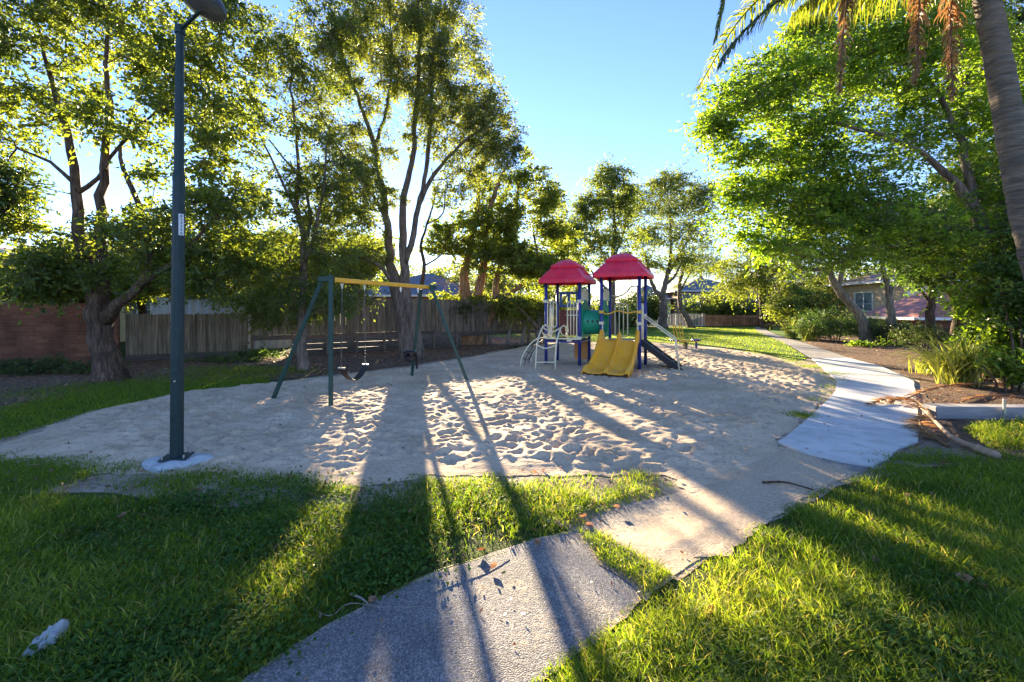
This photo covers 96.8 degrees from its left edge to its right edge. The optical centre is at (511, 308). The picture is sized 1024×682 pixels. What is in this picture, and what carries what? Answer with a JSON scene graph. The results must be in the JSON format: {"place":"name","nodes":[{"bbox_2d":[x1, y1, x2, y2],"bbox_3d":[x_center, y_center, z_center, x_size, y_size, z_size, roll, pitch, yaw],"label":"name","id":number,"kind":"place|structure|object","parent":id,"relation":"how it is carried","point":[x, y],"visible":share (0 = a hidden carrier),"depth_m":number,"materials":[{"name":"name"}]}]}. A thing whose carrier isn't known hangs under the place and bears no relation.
{"place":"outdoors","nodes":[
{"label":"outdoors","id":0,"kind":"place"},
{"bbox_2d":[0,362,340,408],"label":"grass","id":1,"kind":"structure","parent":0,"point":[148,381],"depth_m":9.94,"materials":[{"name":"plant"}]},
{"bbox_2d":[133,287,244,321],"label":"house","id":2,"kind":"structure","parent":0,"point":[164,309],"depth_m":23.00,"materials":[{"name":"grey tile"}]},
{"bbox_2d":[133,299,151,314],"bbox_3d":[-18.950,-0.050,22.980,1.460,1.060,0.080,0,0,0],"label":"window","id":3,"kind":"structure","parent":2,"relation":"in","point":[148,308],"depth_m":22.99,"materials":[{"name":"glass"}]},
{"bbox_2d":[0,334,535,410],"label":"mulch bank","id":4,"kind":"structure","parent":0,"point":[26,381],"depth_m":12.81,"materials":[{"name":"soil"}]},
{"bbox_2d":[0,0,70,245],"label":"spreading tree","id":5,"kind":"object","parent":4,"relation":"on","point":[10,175],"visible":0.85,"depth_m":10.03,"materials":[{"name":"green plant"}]},
{"bbox_2d":[0,352,133,375],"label":"shrub","id":6,"kind":"object","parent":4,"relation":"on","point":[56,365],"visible":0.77,"depth_m":11.37,"materials":[{"name":"green plant"}]},
{"bbox_2d":[0,375,271,439],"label":"grass","id":7,"kind":"structure","parent":4,"relation":"on","point":[43,418],"depth_m":7.72,"materials":[{"name":"plant"}]},
{"bbox_2d":[0,0,291,383],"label":"spreading tree","id":8,"kind":"object","parent":4,"relation":"on","point":[66,273],"visible":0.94,"depth_m":10.09,"materials":[{"name":"green plant"}]},
{"bbox_2d":[125,313,248,361],"bbox_3d":[-10.331,0.956,14.626,3.252,1.589,0.220,0,0,-31],"label":"paling fence","id":9,"kind":"object","parent":4,"relation":"on","point":[155,330],"visible":0.77,"depth_m":14.53,"materials":[{"name":"wood"}]},
{"bbox_2d":[184,344,290,363],"bbox_3d":[-8.643,1.474,14.203,2.950,0.721,1.896,0,0,0],"label":"shrub","id":10,"kind":"object","parent":4,"relation":"on","point":[261,355],"visible":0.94,"depth_m":14.26,"materials":[{"name":"green plant"}]},
{"bbox_2d":[196,0,394,370],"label":"slender tree","id":11,"kind":"object","parent":4,"relation":"on","point":[259,305],"visible":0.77,"depth_m":12.25,"materials":[{"name":"green plant"}]},
{"bbox_2d":[251,297,435,350],"bbox_3d":[-6.065,0.680,17.309,6.756,2.140,0.220,0,0,-33],"label":"paling fence","id":12,"kind":"object","parent":4,"relation":"on","point":[384,320],"visible":0.46,"depth_m":17.43,"materials":[{"name":"wood"}]},
{"bbox_2d":[292,332,460,355],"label":"retaining wall","id":13,"kind":"structure","parent":4,"relation":"on","point":[317,345],"depth_m":17.15,"materials":[{"name":"wood"}]},
{"bbox_2d":[277,0,534,359],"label":"forked tree","id":14,"kind":"object","parent":4,"relation":"on","point":[416,26],"visible":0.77,"depth_m":14.54,"materials":[{"name":"green plant"}]},
{"bbox_2d":[406,168,471,300],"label":"twisted tree","id":15,"kind":"object","parent":4,"relation":"on","point":[422,240],"visible":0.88,"depth_m":19.96,"materials":[{"name":"green plant"}]},
{"bbox_2d":[430,298,478,342],"bbox_3d":[-2.662,0.672,19.839,2.399,2.258,1.497,0,0,0],"label":"dark shrub","id":16,"kind":"object","parent":4,"relation":"on","point":[460,309],"visible":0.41,"depth_m":19.68,"materials":[{"name":"green plant"}]},
{"bbox_2d":[410,145,552,344],"bbox_3d":[-1.459,-2.851,20.985,6.815,9.498,4.435,0,0,0],"label":"paperbark tree","id":17,"kind":"object","parent":4,"relation":"on","point":[485,217],"visible":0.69,"depth_m":20.59,"materials":[{"name":"green leaf"},{"name":"paper bark"}]},
{"bbox_2d":[466,291,511,343],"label":"tree","id":18,"kind":"object","parent":4,"relation":"on","point":[490,341],"visible":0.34,"depth_m":20.66,"materials":[{"name":"green plant"}]},
{"bbox_2d":[435,300,548,344],"bbox_3d":[-0.633,0.690,20.850,6.214,2.119,0.220,0,0,-33],"label":"paling fence","id":19,"kind":"object","parent":4,"relation":"on","point":[478,323],"visible":0.56,"depth_m":20.03,"materials":[{"name":"wood"}]},
{"bbox_2d":[485,289,538,344],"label":"tree","id":20,"kind":"object","parent":4,"relation":"on","point":[508,337],"visible":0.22,"depth_m":20.43,"materials":[{"name":"green plant"}]},
{"bbox_2d":[494,287,542,344],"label":"tree","id":21,"kind":"object","parent":4,"relation":"on","point":[523,335],"visible":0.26,"depth_m":20.24,"materials":[{"name":"green plant"}]},
{"bbox_2d":[349,274,485,332],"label":"house","id":22,"kind":"structure","parent":0,"point":[428,277],"depth_m":31.23,"materials":[{"name":"brick"}]},
{"bbox_2d":[40,358,804,474],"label":"leaf litter","id":23,"kind":"object","parent":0,"point":[462,436],"visible":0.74,"depth_m":5.68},
{"bbox_2d":[0,342,925,580],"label":"sandy soil","id":24,"kind":"structure","parent":0,"point":[600,481],"depth_m":4.20,"materials":[{"name":"sand"}]},
{"bbox_2d":[141,0,226,472],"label":"street lamp","id":25,"kind":"object","parent":24,"relation":"on","point":[213,11],"visible":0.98,"depth_m":4.76,"materials":[{"name":"metal"}]},
{"bbox_2d":[0,444,369,503],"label":"grass","id":26,"kind":"structure","parent":24,"relation":"on","point":[17,473],"depth_m":4.38,"materials":[{"name":"plant"}]},
{"bbox_2d":[0,449,672,681],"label":"grass","id":27,"kind":"structure","parent":24,"relation":"on","point":[18,513],"depth_m":2.92,"materials":[{"name":"plant"}]},
{"bbox_2d":[20,619,68,658],"bbox_3d":[-2.225,1.567,2.163,0.106,0.097,0.171,0,0,0],"label":"crumpled paper","id":28,"kind":"object","parent":27,"relation":"on","point":[55,631],"visible":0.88,"depth_m":2.16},
{"bbox_2d":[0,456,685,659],"bbox_3d":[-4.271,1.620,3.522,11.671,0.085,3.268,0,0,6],"label":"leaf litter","id":29,"kind":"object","parent":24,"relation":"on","point":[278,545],"visible":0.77,"depth_m":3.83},
{"bbox_2d":[0,342,845,556],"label":"sand pit","id":30,"kind":"object","parent":24,"relation":"on","point":[740,425],"visible":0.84,"depth_m":6.27,"materials":[{"name":"sand"}]},
{"bbox_2d":[271,275,467,404],"bbox_3d":[-2.604,0.614,9.026,1.625,2.332,3.676,0,0,35],"label":"swing set","id":31,"kind":"object","parent":30,"relation":"on","point":[330,279],"visible":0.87,"depth_m":7.93,"materials":[{"name":"green paint"}]},
{"bbox_2d":[337,289,368,379],"bbox_3d":[-2.862,0.473,8.213,0.160,1.654,0.602,0,0,27],"label":"belt swing","id":32,"kind":"object","parent":31,"relation":"hanging from","point":[360,374],"visible":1,"depth_m":8.28,"materials":[{"name":"rubber"}]},
{"bbox_2d":[401,293,417,368],"bbox_3d":[-2.153,0.473,9.600,0.339,1.635,0.519,0,0,0],"label":"toddler swing","id":33,"kind":"object","parent":31,"relation":"hanging from","point":[410,355],"visible":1,"depth_m":9.51,"materials":[{"name":"metal"}]},
{"bbox_2d":[520,253,682,377],"bbox_3d":[2.299,0.142,12.021,4.189,3.319,2.958,0,0,25],"label":"play structure","id":34,"kind":"object","parent":30,"relation":"on","point":[615,356],"visible":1,"depth_m":12.37,"materials":[{"name":"blue paint"}]},
{"bbox_2d":[669,323,700,348],"bbox_3d":[6.709,1.118,17.585,1.140,1.064,0.345,0,0,0],"label":"bench","id":35,"kind":"object","parent":30,"relation":"on","point":[683,341],"visible":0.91,"depth_m":17.50,"materials":[{"name":"wood"}]},
{"bbox_2d":[741,350,852,418],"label":"grass","id":36,"kind":"structure","parent":24,"relation":"on","point":[802,414],"depth_m":9.38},
{"bbox_2d":[859,445,1023,473],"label":"grass","id":37,"kind":"structure","parent":24,"relation":"on","point":[951,459],"depth_m":4.89,"materials":[{"name":"plant"}]},
{"bbox_2d":[0,309,1023,681],"bbox_3d":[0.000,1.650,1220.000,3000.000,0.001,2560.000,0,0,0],"label":"ground","id":38,"kind":"structure","parent":0,"point":[500,541],"depth_m":3.16,"materials":[{"name":"plant"}]},
{"bbox_2d":[0,303,119,367],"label":"brick wall","id":39,"kind":"structure","parent":38,"relation":"on","point":[49,332],"depth_m":12.79,"materials":[{"name":"brick"}]},
{"bbox_2d":[0,247,132,341],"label":"house","id":40,"kind":"structure","parent":38,"relation":"on","point":[122,329],"depth_m":22.33,"materials":[{"name":"brick"}]},
{"bbox_2d":[0,228,162,313],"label":"back tree","id":41,"kind":"object","parent":38,"relation":"on","point":[139,297],"visible":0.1,"depth_m":16.12,"materials":[{"name":"green plant"}]},
{"bbox_2d":[109,236,212,348],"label":"back tree","id":42,"kind":"object","parent":38,"relation":"on","point":[143,307],"visible":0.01,"depth_m":18.38,"materials":[{"name":"green plant"}]},
{"bbox_2d":[149,222,310,312],"bbox_3d":[-11.352,-0.797,17.751,7.070,5.217,4.396,0,0,0],"label":"back tree","id":43,"kind":"object","parent":38,"relation":"on","point":[288,270],"visible":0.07,"depth_m":17.44,"materials":[{"name":"green plant"}]},
{"bbox_2d":[170,291,291,350],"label":"garden shed","id":44,"kind":"structure","parent":38,"relation":"on","point":[193,307],"depth_m":17.77,"materials":[{"name":"metal"}]},
{"bbox_2d":[213,219,346,292],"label":"back tree","id":45,"kind":"object","parent":38,"relation":"on","point":[291,236],"visible":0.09,"depth_m":18.72,"materials":[{"name":"green plant"}]},
{"bbox_2d":[0,463,601,681],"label":"clover","id":46,"kind":"object","parent":38,"relation":"on","point":[195,631],"visible":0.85,"depth_m":2.70,"materials":[{"name":"green plant"}]},
{"bbox_2d":[310,231,416,341],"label":"back tree","id":47,"kind":"object","parent":38,"relation":"on","point":[369,270],"visible":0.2,"depth_m":20.85,"materials":[{"name":"green plant"}]},
{"bbox_2d":[377,255,449,280],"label":"distant tree","id":48,"kind":"object","parent":38,"relation":"on","point":[412,268],"visible":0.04,"depth_m":58.20,"materials":[{"name":"green plant"}]},
{"bbox_2d":[419,256,514,302],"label":"distant tree","id":49,"kind":"object","parent":38,"relation":"on","point":[438,272],"visible":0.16,"depth_m":54.49,"materials":[{"name":"green plant"}]},
{"bbox_2d":[475,266,565,299],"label":"distant tree","id":50,"kind":"object","parent":38,"relation":"on","point":[522,288],"visible":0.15,"depth_m":58.46,"materials":[{"name":"green plant"}]},
{"bbox_2d":[477,166,594,343],"bbox_3d":[1.048,-2.283,20.189,5.240,8.226,3.665,0,0,0],"label":"tree","id":51,"kind":"object","parent":38,"relation":"on","point":[546,229],"visible":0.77,"depth_m":20.00,"materials":[{"name":"green leaf"},{"name":"brown bark"}]},
{"bbox_2d":[616,285,675,326],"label":"bushy tree","id":52,"kind":"object","parent":38,"relation":"on","point":[653,307],"visible":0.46,"depth_m":39.26,"materials":[{"name":"green plant"}]},
{"bbox_2d":[648,313,705,326],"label":"metal fence","id":53,"kind":"object","parent":38,"relation":"on","point":[702,314],"visible":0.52,"depth_m":40.49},
{"bbox_2d":[672,245,733,280],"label":"bushy tree","id":54,"kind":"object","parent":38,"relation":"on","point":[709,263],"visible":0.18,"depth_m":59.34,"materials":[{"name":"green plant"}]},
{"bbox_2d":[673,289,759,323],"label":"bushy tree","id":55,"kind":"object","parent":38,"relation":"on","point":[713,308],"visible":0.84,"depth_m":43.31,"materials":[{"name":"green plant"}]},
{"bbox_2d":[699,315,785,325],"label":"wooden fence","id":56,"kind":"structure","parent":38,"relation":"on","point":[719,320],"depth_m":42.19,"materials":[{"name":"wood"}]},
{"bbox_2d":[701,228,817,328],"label":"golden tree","id":57,"kind":"object","parent":38,"relation":"on","point":[752,279],"visible":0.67,"depth_m":36.51,"materials":[{"name":"green plant"}]},
{"bbox_2d":[770,316,798,337],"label":"strappy plant","id":58,"kind":"object","parent":38,"relation":"on","point":[791,324],"visible":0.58,"depth_m":25.16,"materials":[{"name":"green plant"}]},
{"bbox_2d":[785,260,886,307],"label":"bushy tree","id":59,"kind":"object","parent":38,"relation":"on","point":[817,280],"visible":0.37,"depth_m":35.16,"materials":[{"name":"green plant"}]},
{"bbox_2d":[820,267,974,330],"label":"house","id":60,"kind":"structure","parent":38,"relation":"on","point":[863,295],"depth_m":31.26,"materials":[{"name":"paint"}]},
{"bbox_2d":[854,292,872,311],"bbox_3d":[24.580,-0.450,31.750,0.080,1.360,1.660,0,0,0],"label":"window","id":61,"kind":"structure","parent":60,"relation":"in","point":[864,300],"depth_m":31.69,"materials":[{"name":"glass"}]},
{"bbox_2d":[0,0,1023,303],"label":"sky","id":62,"kind":"structure","parent":0,"point":[590,79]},
{"bbox_2d":[240,447,883,681],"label":"asphalt path","id":63,"kind":"structure","parent":0,"point":[460,638],"depth_m":2.56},
{"bbox_2d":[314,603,433,615],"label":"twig","id":64,"kind":"object","parent":63,"relation":"on","point":[370,605],"visible":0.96,"depth_m":2.47,"materials":[{"name":"wood"}]},
{"bbox_2d":[387,551,507,596],"bbox_3d":[-0.381,1.619,2.817,0.828,0.022,0.052,0,0,-35],"label":"twig","id":65,"kind":"object","parent":63,"relation":"on","point":[438,570],"visible":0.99,"depth_m":2.78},
{"bbox_2d":[278,456,850,678],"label":"leaf litter","id":66,"kind":"object","parent":63,"relation":"on","point":[481,609],"visible":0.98,"depth_m":2.62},
{"bbox_2d":[577,533,674,601],"bbox_3d":[0.707,1.639,2.974,0.330,0.001,0.813,0,0,-28],"label":"soil strip","id":67,"kind":"object","parent":63,"relation":"on","point":[614,570],"visible":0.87,"depth_m":2.87,"materials":[{"name":"plant"}]},
{"bbox_2d":[576,524,675,600],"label":"grass","id":68,"kind":"structure","parent":67,"relation":"on","point":[653,574],"depth_m":2.90,"materials":[{"name":"plant"}]},
{"bbox_2d":[762,481,812,489],"bbox_3d":[2.523,1.617,4.169,0.401,0.030,0.082,0,0,26],"label":"stick","id":69,"kind":"object","parent":63,"relation":"on","point":[767,482],"visible":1,"depth_m":4.20,"materials":[{"name":"wood"}]},
{"bbox_2d":[616,284,674,322],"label":"house","id":70,"kind":"structure","parent":0,"point":[667,297],"depth_m":51.84,"materials":[{"name":"grey tile"}]},
{"bbox_2d":[487,327,806,360],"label":"lawn","id":71,"kind":"structure","parent":0,"point":[793,354],"depth_m":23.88,"materials":[{"name":"green plant"}]},
{"bbox_2d":[534,150,652,333],"bbox_3d":[4.918,-4.082,29.009,7.350,11.786,5.148,0,0,-27],"label":"tall tree","id":72,"kind":"object","parent":71,"relation":"on","point":[599,200],"visible":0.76,"depth_m":28.49,"materials":[{"name":"green plant"}]},
{"bbox_2d":[554,296,636,329],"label":"bushy tree","id":73,"kind":"object","parent":71,"relation":"on","point":[630,317],"visible":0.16,"depth_m":34.93,"materials":[{"name":"green plant"}]},
{"bbox_2d":[615,159,727,328],"bbox_3d":[12.694,-5.167,37.045,10.060,14.016,6.267,0,0,0],"label":"rounded tree","id":74,"kind":"object","parent":71,"relation":"on","point":[696,196],"visible":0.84,"depth_m":36.56,"materials":[{"name":"green plant"}]},
{"bbox_2d":[654,240,713,327],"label":"leaning tree","id":75,"kind":"object","parent":71,"relation":"on","point":[684,313],"visible":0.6,"depth_m":37.87,"materials":[{"name":"green plant"}]},
{"bbox_2d":[666,278,734,322],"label":"house","id":76,"kind":"structure","parent":0,"point":[687,290],"depth_m":50.44,"materials":[{"name":"brick"}]},
{"bbox_2d":[682,293,699,306],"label":"window","id":77,"kind":"structure","parent":76,"relation":"in","point":[687,296],"depth_m":49.99,"materials":[{"name":"glass"}]},
{"bbox_2d":[529,459,1023,681],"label":"grass","id":78,"kind":"structure","parent":0,"point":[982,525],"depth_m":2.52,"materials":[{"name":"plant"}]},
{"bbox_2d":[618,520,1023,681],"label":"clover","id":79,"kind":"object","parent":78,"relation":"on","point":[892,632],"visible":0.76,"depth_m":2.21,"materials":[{"name":"green plant"}]},
{"bbox_2d":[956,572,972,581],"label":"dry leaf","id":80,"kind":"object","parent":78,"relation":"on","point":[970,578],"visible":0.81,"depth_m":2.68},
{"bbox_2d":[728,269,825,314],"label":"tree","id":81,"kind":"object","parent":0,"point":[769,292],"depth_m":46.26,"materials":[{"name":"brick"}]},
{"bbox_2d":[755,327,848,358],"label":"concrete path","id":82,"kind":"structure","parent":0,"point":[810,351],"depth_m":18.49,"materials":[{"name":"concrete"}]},
{"bbox_2d":[768,327,850,338],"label":"lawn beyond path","id":83,"kind":"structure","parent":0,"point":[775,330],"depth_m":30.76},
{"bbox_2d":[752,278,849,329],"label":"bushy tree","id":84,"kind":"object","parent":83,"relation":"on","point":[794,303],"visible":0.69,"depth_m":33.16,"materials":[{"name":"green plant"}]},
{"bbox_2d":[777,358,918,467],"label":"concrete path","id":85,"kind":"structure","parent":0,"point":[848,435],"depth_m":6.56,"materials":[{"name":"concrete"}]},
{"bbox_2d":[885,382,1003,401],"bbox_3d":[8.431,1.544,8.792,4.300,0.146,0.556,0,0,-27],"label":"fallen frond","id":86,"kind":"object","parent":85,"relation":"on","point":[943,386],"visible":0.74,"depth_m":8.68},
{"bbox_2d":[803,335,1023,468],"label":"garden bed","id":87,"kind":"object","parent":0,"point":[925,380],"visible":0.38,"depth_m":9.67,"materials":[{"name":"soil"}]},
{"bbox_2d":[787,322,828,340],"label":"strappy plant","id":88,"kind":"object","parent":87,"relation":"on","point":[806,336],"visible":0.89,"depth_m":22.99,"materials":[{"name":"green plant"}]},
{"bbox_2d":[759,196,891,342],"bbox_3d":[15.049,-2.357,21.581,7.992,8.362,3.800,0,0,-8],"label":"pale leaning tree","id":89,"kind":"object","parent":87,"relation":"on","point":[853,307],"visible":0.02,"depth_m":21.34,"materials":[{"name":"green plant"}]},
{"bbox_2d":[786,299,885,340],"bbox_3d":[16.538,0.678,22.935,4.601,2.254,3.251,0,0,27],"label":"shrub","id":90,"kind":"object","parent":87,"relation":"on","point":[826,326],"visible":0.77,"depth_m":22.80,"materials":[{"name":"green plant"}]},
{"bbox_2d":[668,0,1023,379],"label":"broad canopy tree","id":91,"kind":"object","parent":87,"relation":"on","point":[819,201],"visible":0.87,"depth_m":10.87,"materials":[{"name":"green plant"}]},
{"bbox_2d":[692,0,1023,279],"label":"palm tree","id":92,"kind":"object","parent":87,"relation":"on","point":[992,24],"visible":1,"depth_m":4.87,"materials":[{"name":"green plant"}]},
{"bbox_2d":[844,336,906,346],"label":"shrub","id":93,"kind":"object","parent":87,"relation":"on","point":[863,344],"visible":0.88,"depth_m":19.43,"materials":[{"name":"green plant"}]},
{"bbox_2d":[836,185,932,329],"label":"slim tree","id":94,"kind":"object","parent":87,"relation":"on","point":[890,307],"visible":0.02,"depth_m":20.90,"materials":[{"name":"green plant"}]},
{"bbox_2d":[848,317,946,344],"bbox_3d":[17.878,1.082,20.879,3.184,1.560,2.706,0,0,0],"label":"shrub","id":95,"kind":"object","parent":87,"relation":"on","point":[877,332],"visible":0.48,"depth_m":20.79,"materials":[{"name":"green plant"}]},
{"bbox_2d":[884,320,949,351],"bbox_3d":[15.382,1.115,16.899,2.456,1.380,2.142,0,0,35],"label":"shrub","id":96,"kind":"object","parent":87,"relation":"on","point":[936,335],"visible":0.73,"depth_m":16.87,"materials":[{"name":"green plant"}]},
{"bbox_2d":[864,288,975,338],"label":"house","id":97,"kind":"structure","parent":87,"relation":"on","point":[906,308],"depth_m":23.56,"materials":[{"name":"red brick"}]},
{"bbox_2d":[868,181,971,330],"bbox_3d":[16.097,-2.221,17.973,4.389,6.264,3.708,0,0,0],"label":"slim tree","id":98,"kind":"object","parent":87,"relation":"on","point":[930,313],"visible":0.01,"depth_m":17.94,"materials":[{"name":"green plant"}]},
{"bbox_2d":[865,212,981,343],"bbox_3d":[14.596,-1.199,15.652,4.119,4.859,3.846,0,0,0],"label":"slim tree","id":99,"kind":"object","parent":87,"relation":"on","point":[920,280],"visible":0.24,"depth_m":15.39,"materials":[{"name":"green plant"}]},
{"bbox_2d":[901,348,947,374],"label":"strappy plant","id":100,"kind":"object","parent":87,"relation":"on","point":[924,368],"visible":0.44,"depth_m":11.34,"materials":[{"name":"green plant"}]},
{"bbox_2d":[885,0,1023,314],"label":"dense tree","id":101,"kind":"object","parent":87,"relation":"on","point":[1020,18],"visible":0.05,"depth_m":13.58,"materials":[{"name":"green plant"}]},
{"bbox_2d":[887,326,1022,386],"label":"strappy plant","id":102,"kind":"object","parent":87,"relation":"on","point":[954,362],"visible":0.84,"depth_m":9.64,"materials":[{"name":"green plant"}]},
{"bbox_2d":[923,399,1023,420],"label":"timber sleeper","id":103,"kind":"object","parent":87,"relation":"on","point":[973,411],"visible":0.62,"depth_m":6.69,"materials":[{"name":"wood"}]},
{"bbox_2d":[942,287,1023,378],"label":"shrub","id":104,"kind":"object","parent":87,"relation":"on","point":[1002,338],"visible":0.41,"depth_m":10.29,"materials":[{"name":"green plant"}]},
{"bbox_2d":[953,393,1023,403],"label":"fallen frond","id":105,"kind":"object","parent":87,"relation":"on","point":[976,396],"visible":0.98,"depth_m":7.92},
{"bbox_2d":[957,205,1023,356],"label":"shrub","id":106,"kind":"object","parent":87,"relation":"on","point":[1008,262],"visible":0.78,"depth_m":9.62,"materials":[{"name":"green plant"}]},
{"bbox_2d":[971,342,1023,391],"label":"shrub","id":107,"kind":"object","parent":87,"relation":"on","point":[1011,374],"visible":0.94,"depth_m":8.89,"materials":[{"name":"green plant"}]},
{"bbox_2d":[885,395,990,467],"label":"bare dirt","id":108,"kind":"structure","parent":0,"point":[928,441],"depth_m":5.27,"materials":[{"name":"soil"}]},
{"bbox_2d":[900,414,950,447],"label":"fallen frond","id":109,"kind":"object","parent":108,"relation":"on","point":[920,427],"visible":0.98,"depth_m":6.02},
{"bbox_2d":[863,396,1001,459],"bbox_3d":[5.797,1.559,6.578,1.000,0.194,3.392,0,0,33],"label":"fallen frond","id":110,"kind":"object","parent":108,"relation":"on","point":[972,446],"visible":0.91,"depth_m":6.10,"materials":[{"name":"plant"}]},
{"bbox_2d":[962,413,1023,450],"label":"grass","id":111,"kind":"structure","parent":0,"point":[1011,438],"depth_m":5.74,"materials":[{"name":"plant"}]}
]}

